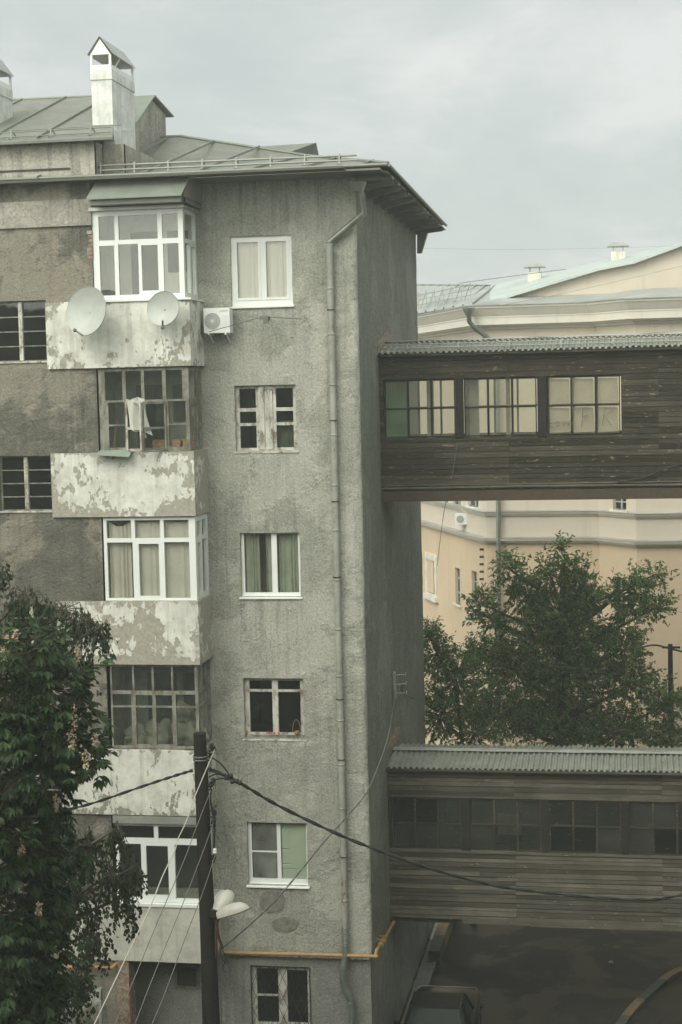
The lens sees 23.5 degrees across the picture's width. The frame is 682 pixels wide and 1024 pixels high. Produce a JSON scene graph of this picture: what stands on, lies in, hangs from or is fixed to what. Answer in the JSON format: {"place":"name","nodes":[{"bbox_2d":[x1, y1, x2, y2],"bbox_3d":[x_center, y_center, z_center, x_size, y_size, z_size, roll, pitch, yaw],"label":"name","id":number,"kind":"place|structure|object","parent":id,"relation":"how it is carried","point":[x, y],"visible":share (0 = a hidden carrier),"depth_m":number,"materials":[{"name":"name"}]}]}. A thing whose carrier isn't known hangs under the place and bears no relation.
{"place":"outdoors","nodes":[
{"label":"outdoors","id":0,"kind":"place"},
{"bbox_2d":[64,987,103,1023],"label":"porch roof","id":1,"kind":"structure","parent":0,"point":[98,1001],"depth_m":33.33,"materials":[{"name":"metal"}]},
{"bbox_2d":[0,0,681,368],"label":"sky","id":2,"kind":"structure","parent":0,"point":[549,130],"materials":[{"name":"grey"}]},
{"bbox_2d":[125,740,681,1023],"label":"ground","id":3,"kind":"structure","parent":0,"point":[514,974],"depth_m":42.96,"materials":[{"name":"grey asphalt"}]},
{"bbox_2d":[0,616,118,1023],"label":"chestnut tree","id":4,"kind":"object","parent":3,"relation":"on","point":[38,863],"visible":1,"depth_m":22.84,"materials":[{"name":"green plant"}]},
{"bbox_2d":[0,562,152,1023],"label":"birch tree","id":5,"kind":"object","parent":3,"relation":"on","point":[113,881],"visible":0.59,"depth_m":27.48,"materials":[{"name":"green plant"}]},
{"bbox_2d":[193,732,228,1023],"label":"utility pole","id":6,"kind":"object","parent":3,"relation":"on","point":[210,938],"visible":0.98,"depth_m":23.02,"materials":[{"name":"grey metal"}]},
{"bbox_2d":[0,769,192,818],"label":"cable","id":7,"kind":"object","parent":6,"relation":"attached to","point":[110,797],"visible":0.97,"depth_m":22.77,"materials":[{"name":"black rubber"}]},
{"bbox_2d":[94,750,214,1023],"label":"wire","id":8,"kind":"object","parent":6,"relation":"attached to","point":[154,895],"visible":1,"depth_m":17.57,"materials":[{"name":"grey metal"}]},
{"bbox_2d":[115,790,210,1023],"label":"wire","id":9,"kind":"object","parent":6,"relation":"attached to","point":[161,912],"visible":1,"depth_m":19.54,"materials":[{"name":"grey metal"}]},
{"bbox_2d":[135,823,213,1023],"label":"wire","id":10,"kind":"object","parent":6,"relation":"attached to","point":[173,927],"visible":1,"depth_m":19.86,"materials":[{"name":"grey metal"}]},
{"bbox_2d":[152,854,215,1023],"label":"wire","id":11,"kind":"object","parent":6,"relation":"attached to","point":[183,942],"visible":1,"depth_m":19.99,"materials":[{"name":"grey metal"}]},
{"bbox_2d":[213,889,234,910],"bbox_3d":[-1.645,5.473,23.036,0.294,0.299,0.332,-1,4,10],"label":"street lamp","id":12,"kind":"object","parent":6,"relation":"attached to","point":[224,898],"visible":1,"depth_m":22.96,"materials":[{"name":"plastic"}]},
{"bbox_2d":[208,757,241,848],"bbox_3d":[-1.609,4.085,22.965,0.484,1.355,0.087,-1,4,5],"label":"cable joint","id":13,"kind":"object","parent":6,"relation":"attached to","point":[230,777],"visible":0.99,"depth_m":22.92,"materials":[{"name":"black rubber"}]},
{"bbox_2d":[216,902,249,918],"bbox_3d":[-1.502,5.549,22.838,0.487,0.255,0.205,-1,4,10],"label":"street lamp","id":14,"kind":"object","parent":6,"relation":"attached to","point":[231,909],"visible":1,"depth_m":22.77,"materials":[{"name":"plastic"}]},
{"bbox_2d":[224,696,394,946],"bbox_3d":[0.060,5.328,30.837,0.527,0.844,15.612,0,4,11],"label":"wire","id":15,"kind":"object","parent":6,"relation":"attached to","point":[270,905],"visible":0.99,"depth_m":27.96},
{"bbox_2d":[208,767,681,901],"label":"cable","id":16,"kind":"object","parent":6,"relation":"attached to","point":[310,821],"visible":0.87,"depth_m":24.18,"materials":[{"name":"black rubber"}]},
{"bbox_2d":[0,36,446,1023],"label":"apartment building","id":17,"kind":"structure","parent":3,"relation":"on","point":[118,198],"depth_m":34.78,"materials":[{"name":"paint"}]},
{"bbox_2d":[0,300,46,363],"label":"window","id":18,"kind":"structure","parent":17,"relation":"in","point":[22,323],"depth_m":34.42,"materials":[{"name":"grey wood"}]},
{"bbox_2d":[0,455,52,512],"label":"window","id":19,"kind":"structure","parent":17,"relation":"in","point":[26,486],"depth_m":34.66,"materials":[{"name":"grey wood"}]},
{"bbox_2d":[5,604,55,643],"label":"window","id":20,"kind":"structure","parent":17,"relation":"in","point":[32,610],"depth_m":34.86,"materials":[{"name":"grey wood"}]},
{"bbox_2d":[13,755,62,806],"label":"window","id":21,"kind":"structure","parent":17,"relation":"in","point":[54,792],"depth_m":35.09,"materials":[{"name":"grey wood"}]},
{"bbox_2d":[17,893,66,949],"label":"window","id":22,"kind":"structure","parent":17,"relation":"in","point":[24,895],"depth_m":35.39,"materials":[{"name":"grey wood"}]},
{"bbox_2d":[66,286,105,335],"bbox_3d":[-5.212,-4.086,33.456,0.702,1.022,0.964,-3,4,-18],"label":"satellite dish","id":23,"kind":"object","parent":17,"relation":"attached to","point":[86,311],"visible":1,"depth_m":33.47,"materials":[{"name":"metal"}]},
{"bbox_2d":[65,962,116,969],"bbox_3d":[-5.086,9.629,35.074,1.522,0.200,0.705,-4,5,-28],"label":"gas pipe","id":24,"kind":"object","parent":17,"relation":"attached to","point":[113,966],"visible":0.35,"depth_m":34.88,"materials":[{"name":"metal"}]},
{"bbox_2d":[113,420,118,447],"bbox_3d":[-4.736,-1.603,34.482,0.159,0.650,0.072,-3,5,-22],"label":"plank","id":25,"kind":"object","parent":17,"relation":"in","point":[115,435],"visible":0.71,"depth_m":34.45,"materials":[{"name":"brown wood"}]},
{"bbox_2d":[109,521,132,597],"bbox_3d":[-4.626,1.032,34.489,0.480,1.700,0.070,-1,4,10],"label":"curtain","id":26,"kind":"object","parent":17,"relation":"hanging from","point":[121,568],"visible":1,"depth_m":34.49,"materials":[{"name":"beige fabric"}]},
{"bbox_2d":[123,721,146,748],"bbox_3d":[-4.354,4.815,35.081,0.680,0.639,0.441,-1,4,10],"label":"sack","id":27,"kind":"object","parent":17,"relation":"on","point":[142,733],"visible":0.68,"depth_m":35.01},
{"bbox_2d":[126,397,152,435],"bbox_3d":[-4.144,-1.965,33.727,0.527,0.804,0.112,-1,4,-1],"label":"cloth","id":28,"kind":"object","parent":17,"relation":"hanging from","point":[133,410],"visible":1,"depth_m":33.72,"materials":[{"name":"white fabric"}]},
{"bbox_2d":[132,522,159,595],"bbox_3d":[-4.036,1.036,34.379,0.680,1.680,0.040,-1,4,10],"label":"curtain","id":29,"kind":"object","parent":17,"relation":"hanging from","point":[149,570],"visible":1,"depth_m":34.37,"materials":[{"name":"white fabric"}]},
{"bbox_2d":[144,718,172,743],"bbox_3d":[-3.856,4.803,34.957,0.976,0.826,0.540,-1,4,10],"label":"sack","id":30,"kind":"object","parent":17,"relation":"on","point":[165,736],"visible":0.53,"depth_m":34.86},
{"bbox_2d":[147,291,178,329],"bbox_3d":[-3.530,-4.094,33.339,0.589,0.785,0.659,-5,6,-43],"label":"satellite dish","id":31,"kind":"object","parent":17,"relation":"attached to","point":[162,309],"visible":1,"depth_m":33.31,"materials":[{"name":"metal"}]},
{"bbox_2d":[152,439,182,447],"bbox_3d":[-3.612,-1.402,34.255,0.628,0.221,0.250,-1,4,10],"label":"cardboard box","id":32,"kind":"object","parent":17,"relation":"on","point":[173,443],"visible":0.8,"depth_m":34.15,"materials":[{"name":"brown cardboard"}]},
{"bbox_2d":[164,521,190,597],"bbox_3d":[-3.384,1.029,34.277,0.600,1.680,0.030,-1,4,10],"label":"curtain","id":33,"kind":"object","parent":17,"relation":"hanging from","point":[177,570],"visible":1,"depth_m":34.29,"materials":[{"name":"beige fabric"}]},
{"bbox_2d":[174,965,199,988],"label":"window","id":34,"kind":"structure","parent":17,"relation":"in","point":[185,977],"depth_m":35.89,"materials":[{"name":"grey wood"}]},
{"bbox_2d":[182,439,192,446],"bbox_3d":[-3.197,-1.412,34.209,0.200,0.230,0.200,-1,4,10],"label":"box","id":35,"kind":"object","parent":17,"relation":"on","point":[184,442],"visible":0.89,"depth_m":34.12,"materials":[{"name":"brown cardboard"}]},
{"bbox_2d":[170,720,208,745],"bbox_3d":[-3.285,4.711,34.938,0.723,0.836,0.716,-4,5,-31],"label":"sack","id":36,"kind":"object","parent":17,"relation":"on","point":[186,731],"visible":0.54,"depth_m":34.73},
{"bbox_2d":[177,700,195,722],"bbox_3d":[-3.332,4.287,34.862,0.497,0.566,0.365,-1,4,10],"label":"sack","id":37,"kind":"object","parent":36,"relation":"on","point":[186,715],"visible":0.77,"depth_m":34.77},
{"bbox_2d":[203,308,232,343],"bbox_3d":[-2.564,-3.914,34.503,0.560,0.733,0.445,-1,4,10],"label":"air conditioner","id":38,"kind":"object","parent":17,"relation":"attached to","point":[216,318],"visible":1,"depth_m":34.30,"materials":[{"name":"white plastic"}]},
{"bbox_2d":[237,242,258,297],"bbox_3d":[-1.986,-5.061,34.688,0.600,1.440,0.030,-1,4,10],"label":"curtain","id":39,"kind":"object","parent":17,"relation":"hanging from","point":[248,282],"visible":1,"depth_m":34.68,"materials":[{"name":"white fabric"}]},
{"bbox_2d":[244,534,260,591],"bbox_3d":[-1.924,1.107,35.215,0.380,1.360,0.060,-1,4,10],"label":"curtain","id":40,"kind":"object","parent":17,"relation":"hanging from","point":[252,563],"visible":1,"depth_m":35.21,"materials":[{"name":"green fabric"}]},
{"bbox_2d":[209,316,301,347],"bbox_3d":[-1.746,-3.755,34.249,1.955,0.643,0.640,-1,4,4],"label":"cable","id":41,"kind":"object","parent":17,"relation":"attached to","point":[265,319],"visible":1,"depth_m":33.99,"materials":[{"name":"grey metal"}]},
{"bbox_2d":[229,235,294,308],"bbox_3d":[-1.670,-5.053,34.517,1.390,1.505,0.170,-1,4,10],"label":"window","id":42,"kind":"structure","parent":17,"relation":"in","point":[263,301],"depth_m":34.53,"materials":[{"name":"white plastic"}]},
{"bbox_2d":[234,384,298,453],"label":"window","id":43,"kind":"structure","parent":17,"relation":"in","point":[265,414],"depth_m":34.81,"materials":[{"name":"white wood"}]},
{"bbox_2d":[266,534,272,591],"bbox_3d":[-1.486,1.103,35.140,0.230,1.360,0.060,-1,4,10],"label":"curtain","id":44,"kind":"object","parent":17,"relation":"hanging from","point":[269,562],"visible":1,"depth_m":35.15,"materials":[{"name":"green fabric"}]},
{"bbox_2d":[239,533,302,598],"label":"window","id":45,"kind":"structure","parent":17,"relation":"in","point":[262,536],"depth_m":35.09,"materials":[{"name":"white plastic"}]},
{"bbox_2d":[243,678,305,740],"bbox_3d":[-1.426,4.231,35.242,1.380,1.355,0.195,-1,4,10],"label":"window","id":46,"kind":"structure","parent":17,"relation":"in","point":[273,705],"depth_m":35.28,"materials":[{"name":"white wood"}]},
{"bbox_2d":[266,241,286,296],"bbox_3d":[-1.306,-5.068,34.571,0.580,1.440,0.060,-1,4,10],"label":"curtain","id":47,"kind":"object","parent":17,"relation":"hanging from","point":[276,270],"visible":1,"depth_m":34.57,"materials":[{"name":"white fabric"}]},
{"bbox_2d":[246,822,309,888],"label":"window","id":48,"kind":"structure","parent":17,"relation":"in","point":[264,838],"depth_m":35.53,"materials":[{"name":"white plastic"}]},
{"bbox_2d":[250,965,310,1023],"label":"window","id":49,"kind":"structure","parent":17,"relation":"in","point":[279,994],"depth_m":35.74,"materials":[{"name":"white wood"}]},
{"bbox_2d":[278,534,298,591],"bbox_3d":[-1.077,1.099,35.070,0.500,1.360,0.060,-1,4,10],"label":"curtain","id":50,"kind":"object","parent":17,"relation":"hanging from","point":[288,564],"visible":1,"depth_m":35.08,"materials":[{"name":"green fabric"}]},
{"bbox_2d":[281,823,306,878],"bbox_3d":[-1.011,7.324,35.495,0.540,1.240,0.040,-1,4,10],"label":"blind","id":51,"kind":"object","parent":17,"relation":"attached to","point":[294,855],"visible":0.98,"depth_m":35.48,"materials":[{"name":"green fabric"}]},
{"bbox_2d":[292,720,300,735],"bbox_3d":[-0.953,4.610,35.107,0.146,0.347,0.168,-4,5,-29],"label":"basket","id":52,"kind":"object","parent":17,"relation":"on","point":[296,732],"visible":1,"depth_m":35.09,"materials":[{"name":"wicker"}]},
{"bbox_2d":[222,920,394,959],"bbox_3d":[-0.639,9.466,36.730,3.425,0.360,2.949,-1,4,10],"label":"gas pipe","id":53,"kind":"object","parent":17,"relation":"attached to","point":[381,942],"visible":0.99,"depth_m":35.35,"materials":[{"name":"metal"}]},
{"bbox_2d":[393,672,406,699],"bbox_3d":[1.454,4.078,39.200,0.287,0.672,1.031,-1,4,10],"label":"wire bracket","id":54,"kind":"object","parent":17,"relation":"attached to","point":[394,683],"visible":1,"depth_m":38.81,"materials":[{"name":"grey metal"}]},
{"bbox_2d":[377,332,681,501],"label":"covered bridge","id":55,"kind":"structure","parent":17,"relation":"attached to","point":[554,457],"depth_m":36.64,"materials":[{"name":"brown wood"}]},
{"bbox_2d":[385,379,407,437],"bbox_3d":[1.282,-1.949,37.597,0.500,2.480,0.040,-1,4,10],"label":"window","id":56,"kind":"structure","parent":55,"relation":"in","point":[396,391],"depth_m":37.55,"materials":[{"name":"green glass"}]},
{"bbox_2d":[384,379,455,437],"bbox_3d":[1.786,-2.338,37.069,1.600,1.290,0.050,-1,4,10],"label":"window","id":57,"kind":"structure","parent":55,"relation":"in","point":[408,408],"depth_m":37.04,"materials":[{"name":"grey glass"}]},
{"bbox_2d":[410,380,455,434],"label":"window","id":58,"kind":"structure","parent":55,"relation":"in","point":[418,382],"depth_m":38.99,"materials":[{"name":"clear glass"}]},
{"bbox_2d":[437,442,457,564],"bbox_3d":[2.446,-0.082,39.603,0.227,3.369,5.388,-1,4,-2],"label":"wire","id":59,"kind":"object","parent":55,"relation":"hanging from","point":[445,503],"visible":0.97,"depth_m":38.16,"materials":[{"name":"black metal"}]},
{"bbox_2d":[464,377,536,435],"bbox_3d":[3.570,-2.356,36.764,1.620,1.290,0.050,-1,4,10],"label":"window","id":60,"kind":"structure","parent":55,"relation":"in","point":[512,406],"depth_m":36.74,"materials":[{"name":"grey glass"}]},
{"bbox_2d":[547,375,620,434],"bbox_3d":[5.394,-2.375,36.453,1.600,1.290,0.050,-1,4,10],"label":"window","id":61,"kind":"structure","parent":55,"relation":"in","point":[595,377],"depth_m":36.43,"materials":[{"name":"grey glass"}]},
{"bbox_2d":[618,464,681,481],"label":"wire","id":62,"kind":"object","parent":55,"relation":"attached to","point":[650,474],"visible":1,"depth_m":36.20,"materials":[{"name":"black rubber"}]},
{"bbox_2d":[386,743,681,931],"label":"covered bridge","id":63,"kind":"structure","parent":17,"relation":"attached to","point":[591,820],"depth_m":37.44,"materials":[{"name":"brown wood"}]},
{"bbox_2d":[392,797,461,848],"bbox_3d":[1.978,7.159,37.771,1.590,1.180,0.050,-1,4,10],"label":"window","id":64,"kind":"structure","parent":63,"relation":"in","point":[418,822],"depth_m":37.77,"materials":[{"name":"grey glass"}]},
{"bbox_2d":[470,798,541,850],"bbox_3d":[3.767,7.141,37.466,1.600,1.180,0.050,-1,4,10],"label":"window","id":65,"kind":"structure","parent":63,"relation":"in","point":[485,813],"depth_m":37.47,"materials":[{"name":"grey glass"}]},
{"bbox_2d":[549,800,620,852],"bbox_3d":[5.532,7.123,37.164,1.600,1.180,0.050,-1,4,10],"label":"window","id":66,"kind":"structure","parent":63,"relation":"in","point":[563,838],"depth_m":37.18,"materials":[{"name":"brown glass"}]},
{"bbox_2d":[629,801,681,854],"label":"window","id":67,"kind":"structure","parent":63,"relation":"in","point":[654,827],"depth_m":36.90,"materials":[{"name":"grey glass"}]},
{"bbox_2d":[394,985,483,1023],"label":"parked car","id":68,"kind":"object","parent":3,"relation":"on","point":[444,1005],"visible":1,"depth_m":37.04,"materials":[{"name":"paint"}]},
{"bbox_2d":[429,923,454,964],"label":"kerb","id":69,"kind":"structure","parent":3,"relation":"on","point":[442,933],"depth_m":44.29,"materials":[{"name":"yellow paint"}]},
{"bbox_2d":[423,615,505,745],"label":"box elder tree","id":70,"kind":"object","parent":3,"relation":"on","point":[455,675],"visible":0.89,"depth_m":45.93,"materials":[{"name":"green plant"}]},
{"bbox_2d":[465,608,500,743],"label":"street lamp","id":71,"kind":"object","parent":3,"relation":"on","point":[470,618],"visible":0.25,"depth_m":50.84,"materials":[{"name":"metal"}]},
{"bbox_2d":[417,242,681,747],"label":"cream building","id":72,"kind":"structure","parent":3,"relation":"on","point":[617,534],"depth_m":57.63,"materials":[{"name":"beige paint"}]},
{"bbox_2d":[453,568,461,607],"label":"window","id":73,"kind":"structure","parent":72,"relation":"in","point":[458,570],"depth_m":62.20,"materials":[{"name":"grey plastic"}]},
{"bbox_2d":[455,513,466,524],"bbox_3d":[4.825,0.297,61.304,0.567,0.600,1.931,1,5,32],"label":"air conditioner","id":74,"kind":"object","parent":72,"relation":"attached to","point":[460,518],"visible":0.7,"depth_m":60.51,"materials":[{"name":"white plastic"}]},
{"bbox_2d":[465,501,478,509],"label":"window","id":75,"kind":"structure","parent":72,"relation":"in","point":[473,504],"depth_m":59.70,"materials":[{"name":"grey plastic"}]},
{"bbox_2d":[473,571,477,608],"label":"window","id":76,"kind":"structure","parent":72,"relation":"in","point":[475,573],"depth_m":60.11,"materials":[{"name":"grey plastic"}]},
{"bbox_2d":[462,269,565,282],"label":"wire","id":77,"kind":"object","parent":72,"relation":"attached to","point":[514,275],"visible":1,"depth_m":62.45,"materials":[{"name":"black metal"}]},
{"bbox_2d":[424,246,660,249],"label":"wire","id":78,"kind":"object","parent":72,"relation":"attached to","point":[521,249],"visible":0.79,"depth_m":56.48,"materials":[{"name":"black metal"}]},
{"bbox_2d":[566,570,590,619],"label":"window","id":79,"kind":"structure","parent":72,"relation":"in","point":[573,581],"depth_m":57.83,"materials":[{"name":"grey plastic"}]},
{"bbox_2d":[501,266,680,304],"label":"wire","id":80,"kind":"object","parent":72,"relation":"attached to","point":[592,286],"visible":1,"depth_m":55.44,"materials":[{"name":"black metal"}]},
{"bbox_2d":[609,499,628,511],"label":"window","id":81,"kind":"structure","parent":72,"relation":"in","point":[620,504],"depth_m":56.45,"materials":[{"name":"grey plastic"}]},
{"bbox_2d":[613,578,626,629],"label":"window","id":82,"kind":"structure","parent":72,"relation":"in","point":[619,578],"depth_m":56.70,"materials":[{"name":"grey plastic"}]},
{"bbox_2d":[451,530,681,747],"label":"box elder tree","id":83,"kind":"object","parent":3,"relation":"on","point":[576,654],"visible":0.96,"depth_m":47.69,"materials":[{"name":"green plant"}]},
{"bbox_2d":[616,966,681,1023],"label":"kerb","id":84,"kind":"structure","parent":3,"relation":"on","point":[644,997],"depth_m":40.72,"materials":[{"name":"yellow paint"}]},
{"bbox_2d":[628,975,681,1023],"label":"lawn bed","id":85,"kind":"object","parent":3,"relation":"on","point":[663,1005],"visible":1,"depth_m":39.93,"materials":[{"name":"plant"}]},
{"bbox_2d":[662,644,679,737],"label":"utility pole","id":86,"kind":"object","parent":3,"relation":"on","point":[669,647],"visible":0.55,"depth_m":50.47,"materials":[{"name":"black metal"}]},
{"bbox_2d":[600,643,681,651],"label":"cable","id":87,"kind":"object","parent":86,"relation":"attached to","point":[658,646],"visible":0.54,"depth_m":50.44,"materials":[{"name":"black rubber"}]},
{"bbox_2d":[401,922,437,1023],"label":"pavement","id":88,"kind":"structure","parent":0,"point":[425,972],"depth_m":42.73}
]}

